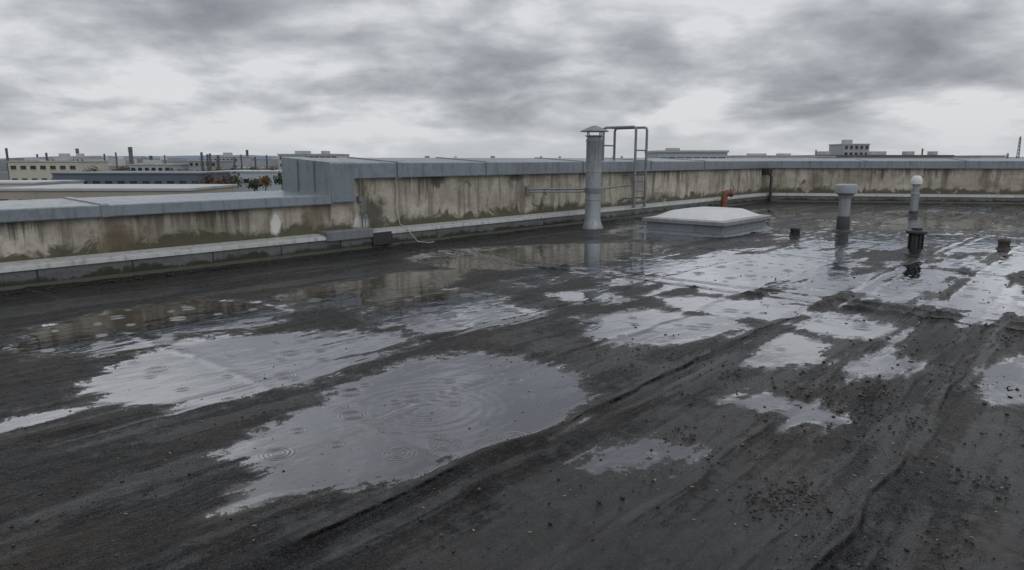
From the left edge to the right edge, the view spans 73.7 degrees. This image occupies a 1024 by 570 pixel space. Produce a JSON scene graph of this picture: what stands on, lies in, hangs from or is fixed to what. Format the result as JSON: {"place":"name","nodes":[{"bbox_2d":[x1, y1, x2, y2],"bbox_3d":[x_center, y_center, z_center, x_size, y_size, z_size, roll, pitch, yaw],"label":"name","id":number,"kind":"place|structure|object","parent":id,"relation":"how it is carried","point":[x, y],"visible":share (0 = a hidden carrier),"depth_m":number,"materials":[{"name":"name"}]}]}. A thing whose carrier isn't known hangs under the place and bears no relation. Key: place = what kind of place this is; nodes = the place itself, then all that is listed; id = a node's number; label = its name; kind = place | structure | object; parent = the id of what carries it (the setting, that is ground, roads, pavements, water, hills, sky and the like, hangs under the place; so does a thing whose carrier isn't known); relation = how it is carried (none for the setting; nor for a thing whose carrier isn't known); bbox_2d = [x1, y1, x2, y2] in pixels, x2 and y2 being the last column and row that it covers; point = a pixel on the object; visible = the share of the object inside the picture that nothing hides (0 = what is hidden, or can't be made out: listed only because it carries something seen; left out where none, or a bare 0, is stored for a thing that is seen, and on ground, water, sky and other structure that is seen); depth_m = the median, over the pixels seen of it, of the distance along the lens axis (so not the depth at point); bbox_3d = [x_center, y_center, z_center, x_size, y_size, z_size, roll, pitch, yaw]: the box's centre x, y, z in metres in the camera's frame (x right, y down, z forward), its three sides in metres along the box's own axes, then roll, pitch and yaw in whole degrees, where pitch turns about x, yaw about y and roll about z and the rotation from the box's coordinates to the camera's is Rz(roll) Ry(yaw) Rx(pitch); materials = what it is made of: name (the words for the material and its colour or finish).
{"place":"outdoors","nodes":[
{"label":"outdoors","id":0,"kind":"place"},
{"bbox_2d":[0,180,84,187],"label":"warehouse","id":1,"kind":"structure","parent":0,"point":[12,183],"depth_m":175.03,"materials":[{"name":"grey concrete"}]},
{"bbox_2d":[7,161,108,161],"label":"roof","id":2,"kind":"structure","parent":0,"point":[57,161],"depth_m":255.60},
{"bbox_2d":[24,158,72,160],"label":"rooftop plant","id":3,"kind":"object","parent":2,"relation":"on","point":[54,159],"visible":1,"depth_m":259.72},
{"bbox_2d":[0,184,237,200],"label":"warehouse","id":4,"kind":"structure","parent":0,"point":[58,191],"depth_m":127.09,"materials":[{"name":"grey concrete"}]},
{"bbox_2d":[0,155,276,159],"bbox_3d":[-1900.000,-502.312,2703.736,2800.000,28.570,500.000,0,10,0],"label":"hills","id":5,"kind":"structure","parent":0,"point":[197,157],"depth_m":2719.33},
{"bbox_2d":[278,155,348,169],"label":"walls","id":6,"kind":"structure","parent":0,"point":[338,156],"depth_m":294.82,"materials":[{"name":"grey concrete"}]},
{"bbox_2d":[280,156,335,166],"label":"windows","id":7,"kind":"structure","parent":6,"relation":"attached to","point":[310,157],"depth_m":294.71,"materials":[{"name":"glass"}]},
{"bbox_2d":[277,154,349,154],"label":"roof","id":8,"kind":"structure","parent":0,"point":[313,154],"depth_m":294.43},
{"bbox_2d":[295,151,329,153],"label":"rooftop plant","id":9,"kind":"object","parent":8,"relation":"on","point":[309,152],"visible":1,"depth_m":298.44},
{"bbox_2d":[0,201,1023,569],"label":"flat roof","id":10,"kind":"structure","parent":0,"point":[422,365],"depth_m":4.24,"materials":[{"name":"black asphalt"}]},
{"bbox_2d":[0,202,761,301],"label":"moss","id":11,"kind":"object","parent":10,"relation":"on","point":[173,274],"visible":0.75,"depth_m":9.54,"materials":[{"name":"green plant"}]},
{"bbox_2d":[0,232,1023,569],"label":"loose grit","id":12,"kind":"object","parent":10,"relation":"on","point":[764,500],"visible":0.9,"depth_m":3.48,"materials":[{"name":"black gravel"}]},
{"bbox_2d":[525,126,632,228],"bbox_3d":[2.097,-2.466,15.587,3.878,2.215,1.266,-10,14,-43],"label":"chimney flue","id":13,"kind":"object","parent":10,"relation":"on","point":[593,188],"visible":0.99,"depth_m":14.73,"materials":[{"name":"metal"}]},
{"bbox_2d":[331,168,1023,229],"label":"concrete wall","id":14,"kind":"structure","parent":10,"relation":"on","point":[423,200],"depth_m":17.00,"materials":[{"name":"grey concrete"}]},
{"bbox_2d":[356,179,366,226],"bbox_3d":[-2.550,-1.394,11.586,0.080,0.821,0.170,9,14,41],"label":"wall conduit","id":15,"kind":"object","parent":14,"relation":"attached to","point":[360,198],"depth_m":11.55,"materials":[{"name":"metal"}]},
{"bbox_2d":[602,125,647,207],"bbox_3d":[2.937,-3.088,17.824,1.068,2.057,0.640,9,14,41],"label":"access ladder","id":16,"kind":"object","parent":14,"relation":"attached to","point":[615,128],"visible":0.94,"depth_m":17.60,"materials":[{"name":"metal"}]},
{"bbox_2d":[319,158,1023,178],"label":"coping","id":17,"kind":"object","parent":14,"relation":"on","point":[421,167],"visible":0.91,"depth_m":17.63,"materials":[{"name":"metal"}]},
{"bbox_2d":[281,157,354,202],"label":"end cap cladding","id":18,"kind":"structure","parent":17,"relation":"attached to","point":[334,179],"depth_m":11.30,"materials":[{"name":"grey metal"}]},
{"bbox_2d":[296,161,314,190],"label":"end cap seams","id":19,"kind":"object","parent":18,"relation":"attached to","point":[312,173],"visible":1,"depth_m":11.36,"materials":[{"name":"grey metal"}]},
{"bbox_2d":[395,178,433,242],"bbox_3d":[-1.728,-1.325,12.177,0.676,1.163,0.200,-2,11,-11],"label":"hanging cable","id":20,"kind":"object","parent":17,"relation":"hanging from","point":[398,216],"visible":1,"depth_m":12.15,"materials":[{"name":"grey rubber"}]},
{"bbox_2d":[347,157,706,177],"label":"coping joint covers","id":21,"kind":"object","parent":17,"relation":"on","point":[399,169],"visible":0.59,"depth_m":13.83,"materials":[{"name":"grey metal"}]},
{"bbox_2d":[853,158,968,168],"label":"coping joint covers","id":22,"kind":"object","parent":17,"relation":"on","point":[966,166],"visible":0.59,"depth_m":23.69,"materials":[{"name":"grey metal"}]},
{"bbox_2d":[340,196,1023,250],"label":"membrane upstand","id":23,"kind":"object","parent":10,"relation":"on","point":[424,236],"visible":0.51,"depth_m":16.92,"materials":[{"name":"black rubber"}]},
{"bbox_2d":[373,231,391,245],"bbox_3d":[-2.227,-0.802,11.736,0.024,0.220,0.400,9,14,41],"label":"membrane patch","id":24,"kind":"object","parent":23,"relation":"attached to","point":[381,238],"visible":1,"depth_m":11.72,"materials":[{"name":"black rubber"}]},
{"bbox_2d":[373,193,1023,233],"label":"ledge flashing","id":25,"kind":"object","parent":23,"relation":"on","point":[430,226],"visible":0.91,"depth_m":17.01,"materials":[{"name":"grey metal"}]},
{"bbox_2d":[318,227,372,241],"bbox_3d":[-2.746,-0.842,11.314,0.247,0.152,0.920,9,14,41],"label":"flashing patch","id":26,"kind":"object","parent":25,"relation":"on","point":[348,234],"visible":1,"depth_m":11.20,"materials":[{"name":"metal"}]},
{"bbox_2d":[639,206,773,237],"bbox_3d":[4.220,-1.410,14.708,1.989,0.478,2.509,9,14,41],"label":"roof skylight","id":27,"kind":"object","parent":10,"relation":"on","point":[715,222],"visible":0.98,"depth_m":13.99,"materials":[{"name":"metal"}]},
{"bbox_2d":[720,189,733,206],"bbox_3d":[6.582,-2.644,20.968,0.355,0.615,0.250,0,10,0],"label":"soil pipe","id":28,"kind":"object","parent":10,"relation":"on","point":[725,195],"visible":0.94,"depth_m":20.88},
{"bbox_2d":[763,168,772,201],"bbox_3d":[9.057,-3.550,24.157,0.324,1.180,0.280,9,14,41],"label":"corner downpipe","id":29,"kind":"object","parent":10,"relation":"on","point":[767,171],"visible":1,"depth_m":24.04,"materials":[{"name":"black metal"}]},
{"bbox_2d":[788,227,800,236],"bbox_3d":[5.550,-1.039,13.383,0.247,0.210,0.247,0,10,0],"label":"roof drain stub","id":30,"kind":"object","parent":10,"relation":"on","point":[794,231],"visible":0.99,"depth_m":13.32,"materials":[{"name":"black plastic"}]},
{"bbox_2d":[832,184,857,232],"bbox_3d":[6.940,-1.603,14.245,0.444,1.005,0.444,0,10,0],"label":"vent pipe","id":31,"kind":"object","parent":10,"relation":"on","point":[845,193],"visible":0.99,"depth_m":14.15,"materials":[{"name":"grey metal"}]},
{"bbox_2d":[906,175,922,215],"bbox_3d":[10.850,-2.402,18.369,0.400,1.080,0.400,0,10,0],"label":"vent pipe","id":32,"kind":"object","parent":10,"relation":"on","point":[916,181],"visible":0.97,"depth_m":18.30,"materials":[{"name":"grey metal"}]},
{"bbox_2d":[904,227,927,255],"bbox_3d":[6.390,-0.689,10.804,0.310,0.455,0.310,0,10,0],"label":"roof vent","id":33,"kind":"object","parent":10,"relation":"on","point":[916,235],"visible":0.98,"depth_m":10.73,"materials":[{"name":"black plastic"}]},
{"bbox_2d":[995,238,1011,249],"bbox_3d":[8.300,-0.690,11.516,0.234,0.199,0.234,0,10,0],"label":"roof drain stub","id":34,"kind":"object","parent":10,"relation":"on","point":[1003,243],"visible":0.98,"depth_m":11.46,"materials":[{"name":"metal"}]},
{"bbox_2d":[0,0,1023,157],"label":"sky","id":35,"kind":"structure","parent":0,"point":[356,78],"materials":[{"name":"grey"}]},
{"bbox_2d":[116,333,1002,540],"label":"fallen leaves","id":36,"kind":"object","parent":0,"point":[571,489],"visible":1,"depth_m":3.16,"materials":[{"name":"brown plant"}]},
{"bbox_2d":[647,152,727,157],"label":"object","id":37,"kind":"structure","parent":0,"point":[686,154],"depth_m":147.34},
{"bbox_2d":[644,150,728,152],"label":"roof","id":38,"kind":"structure","parent":37,"relation":"on","point":[656,151],"depth_m":146.97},
{"bbox_2d":[665,148,679,149],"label":"rooftop plant","id":39,"kind":"object","parent":38,"relation":"on","point":[672,148],"visible":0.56,"depth_m":151.07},
{"bbox_2d":[660,157,724,157],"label":"windows","id":40,"kind":"structure","parent":37,"relation":"attached to","point":[693,157],"depth_m":147.33,"materials":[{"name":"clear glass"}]},
{"bbox_2d":[953,155,1006,157],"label":"industrial hall","id":41,"kind":"structure","parent":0,"point":[980,156],"depth_m":285.60,"materials":[{"name":"grey metal"}]},
{"label":"ground","id":42,"kind":"structure","parent":0,"visible":0},
{"bbox_2d":[5,148,9,179],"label":"steel stack","id":43,"kind":"object","parent":42,"relation":"on","point":[6,152],"visible":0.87,"depth_m":294.72,"materials":[{"name":"metal"}]},
{"bbox_2d":[8,162,108,179],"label":"factory building","id":44,"kind":"structure","parent":42,"relation":"on","point":[29,174],"depth_m":256.59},
{"bbox_2d":[10,166,75,179],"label":"windows","id":45,"kind":"structure","parent":44,"relation":"attached to","point":[42,167],"depth_m":256.20,"materials":[{"name":"black glass"}]},
{"bbox_2d":[10,169,75,169],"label":"sills","id":46,"kind":"structure","parent":44,"relation":"attached to","point":[41,169],"depth_m":256.21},
{"bbox_2d":[48,158,103,160],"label":"walls","id":47,"kind":"structure","parent":42,"relation":"on","point":[91,159],"depth_m":387.79,"materials":[{"name":"grey concrete"}]},
{"bbox_2d":[48,157,105,157],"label":"roof","id":48,"kind":"structure","parent":47,"relation":"on","point":[76,157],"depth_m":383.13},
{"bbox_2d":[59,153,84,156],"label":"rooftop plant","id":49,"kind":"object","parent":48,"relation":"on","point":[68,155],"visible":0.94,"depth_m":387.20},
{"bbox_2d":[115,152,117,169],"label":"steel stack","id":50,"kind":"object","parent":42,"relation":"on","point":[116,160],"visible":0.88,"depth_m":294.91,"materials":[{"name":"metal"}]},
{"bbox_2d":[128,147,133,163],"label":"industrial chimney","id":51,"kind":"object","parent":42,"relation":"on","point":[130,152],"visible":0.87,"depth_m":343.24,"materials":[{"name":"concrete"}]},
{"bbox_2d":[51,171,228,183],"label":"warehouse","id":52,"kind":"structure","parent":42,"relation":"on","point":[139,177],"depth_m":197.72,"materials":[{"name":"metal"}]},
{"bbox_2d":[84,181,198,183],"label":"windows","id":53,"kind":"structure","parent":52,"relation":"in","point":[94,182],"depth_m":197.76,"materials":[{"name":"black glass"}]},
{"bbox_2d":[130,165,188,170],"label":"walls","id":54,"kind":"structure","parent":42,"relation":"on","point":[174,167],"depth_m":285.89,"materials":[{"name":"grey concrete"}]},
{"bbox_2d":[131,168,168,170],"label":"windows","id":55,"kind":"structure","parent":54,"relation":"attached to","point":[154,169],"depth_m":285.85,"materials":[{"name":"black glass"}]},
{"bbox_2d":[129,164,188,164],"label":"roof","id":56,"kind":"structure","parent":54,"relation":"on","point":[158,164],"depth_m":285.35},
{"bbox_2d":[143,160,154,163],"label":"rooftop plant","id":57,"kind":"object","parent":56,"relation":"on","point":[148,161],"visible":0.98,"depth_m":289.46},
{"bbox_2d":[0,204,331,262],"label":"concrete wall","id":58,"kind":"structure","parent":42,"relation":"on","point":[28,240],"depth_m":9.15,"materials":[{"name":"grey concrete"}]},
{"bbox_2d":[0,234,325,272],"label":"ledge flashing","id":59,"kind":"object","parent":58,"relation":"attached to","point":[26,265],"visible":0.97,"depth_m":8.99,"materials":[{"name":"grey metal"}]},
{"bbox_2d":[0,190,333,222],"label":"coping","id":60,"kind":"object","parent":58,"relation":"on","point":[34,210],"visible":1,"depth_m":9.32,"materials":[{"name":"metal"}]},
{"bbox_2d":[63,197,109,216],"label":"coping joint covers","id":61,"kind":"object","parent":60,"relation":"on","point":[105,211],"visible":0.59,"depth_m":8.66,"materials":[{"name":"grey metal"}]},
{"bbox_2d":[0,240,341,290],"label":"membrane upstand","id":62,"kind":"object","parent":58,"relation":"attached to","point":[53,276],"visible":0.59,"depth_m":9.05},
{"bbox_2d":[67,165,282,190],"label":"distant trees","id":63,"kind":"object","parent":42,"relation":"on","point":[253,184],"visible":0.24,"depth_m":195.28,"materials":[{"name":"green plant"}]},
{"bbox_2d":[200,152,203,170],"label":"steel stack","id":64,"kind":"object","parent":42,"relation":"on","point":[202,166],"visible":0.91,"depth_m":294.82,"materials":[{"name":"metal"}]},
{"bbox_2d":[206,154,208,170],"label":"steel stack","id":65,"kind":"object","parent":42,"relation":"on","point":[207,155],"visible":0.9,"depth_m":294.93,"materials":[{"name":"metal"}]},
{"bbox_2d":[209,153,211,170],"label":"steel stack","id":66,"kind":"object","parent":42,"relation":"on","point":[210,161],"visible":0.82,"depth_m":255.60,"materials":[{"name":"metal"}]},
{"bbox_2d":[188,161,233,170],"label":"walls","id":67,"kind":"structure","parent":42,"relation":"on","point":[224,165],"depth_m":295.75,"materials":[{"name":"grey concrete"}]},
{"bbox_2d":[190,163,214,170],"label":"windows","id":68,"kind":"structure","parent":67,"relation":"attached to","point":[196,164],"depth_m":295.32,"materials":[{"name":"black glass"}]},
{"bbox_2d":[187,160,233,160],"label":"roof","id":69,"kind":"structure","parent":67,"relation":"on","point":[211,160],"depth_m":294.89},
{"bbox_2d":[217,155,219,168],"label":"steel stack","id":70,"kind":"object","parent":42,"relation":"on","point":[218,164],"visible":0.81,"depth_m":294.89,"materials":[{"name":"metal"}]},
{"bbox_2d":[213,157,250,166],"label":"walls","id":71,"kind":"structure","parent":42,"relation":"on","point":[238,162],"depth_m":394.38,"materials":[{"name":"grey concrete"}]},
{"bbox_2d":[213,156,250,156],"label":"roof","id":72,"kind":"structure","parent":71,"relation":"on","point":[232,156],"depth_m":392.85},
{"bbox_2d":[224,170,281,191],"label":"warehouse","id":73,"kind":"structure","parent":42,"relation":"on","point":[247,174],"depth_m":217.51,"materials":[{"name":"grey metal"}]},
{"bbox_2d":[236,167,269,169],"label":"warehouse","id":74,"kind":"structure","parent":42,"relation":"on","point":[261,168],"depth_m":326.69,"materials":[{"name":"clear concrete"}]},
{"bbox_2d":[0,156,622,178],"bbox_3d":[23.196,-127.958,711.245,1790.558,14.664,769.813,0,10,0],"label":"distant city blocks","id":75,"kind":"structure","parent":42,"relation":"on","point":[4,170],"depth_m":403.61,"materials":[{"name":"grey concrete"}]},
{"bbox_2d":[39,156,1018,164],"bbox_3d":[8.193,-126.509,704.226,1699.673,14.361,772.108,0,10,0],"label":"distant city blocks","id":76,"kind":"structure","parent":42,"relation":"on","point":[120,160],"depth_m":580.52,"materials":[{"name":"grey concrete"}]},
{"bbox_2d":[727,153,815,157],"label":"industrial hall","id":77,"kind":"structure","parent":42,"relation":"on","point":[764,155],"depth_m":245.75,"materials":[{"name":"grey concrete"}]},
{"bbox_2d":[815,156,835,157],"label":"industrial hall","id":78,"kind":"structure","parent":42,"relation":"on","point":[825,156],"depth_m":255.43,"materials":[{"name":"grey metal"}]},
{"bbox_2d":[829,140,870,154],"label":"tower block","id":79,"kind":"structure","parent":42,"relation":"on","point":[846,147],"depth_m":294.52,"materials":[{"name":"grey concrete"}]},
{"bbox_2d":[844,146,868,154],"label":"windows","id":80,"kind":"structure","parent":79,"relation":"in","point":[846,147],"depth_m":294.06,"materials":[{"name":"black glass"}]},
{"bbox_2d":[816,151,954,157],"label":"industrial hall","id":81,"kind":"structure","parent":42,"relation":"on","point":[905,154],"depth_m":275.24,"materials":[{"name":"grey concrete"}]},
{"bbox_2d":[1016,137,1020,157],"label":"radio mast","id":82,"kind":"object","parent":42,"relation":"on","point":[1019,146],"visible":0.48,"depth_m":294.12,"materials":[{"name":"metal"}]}
]}

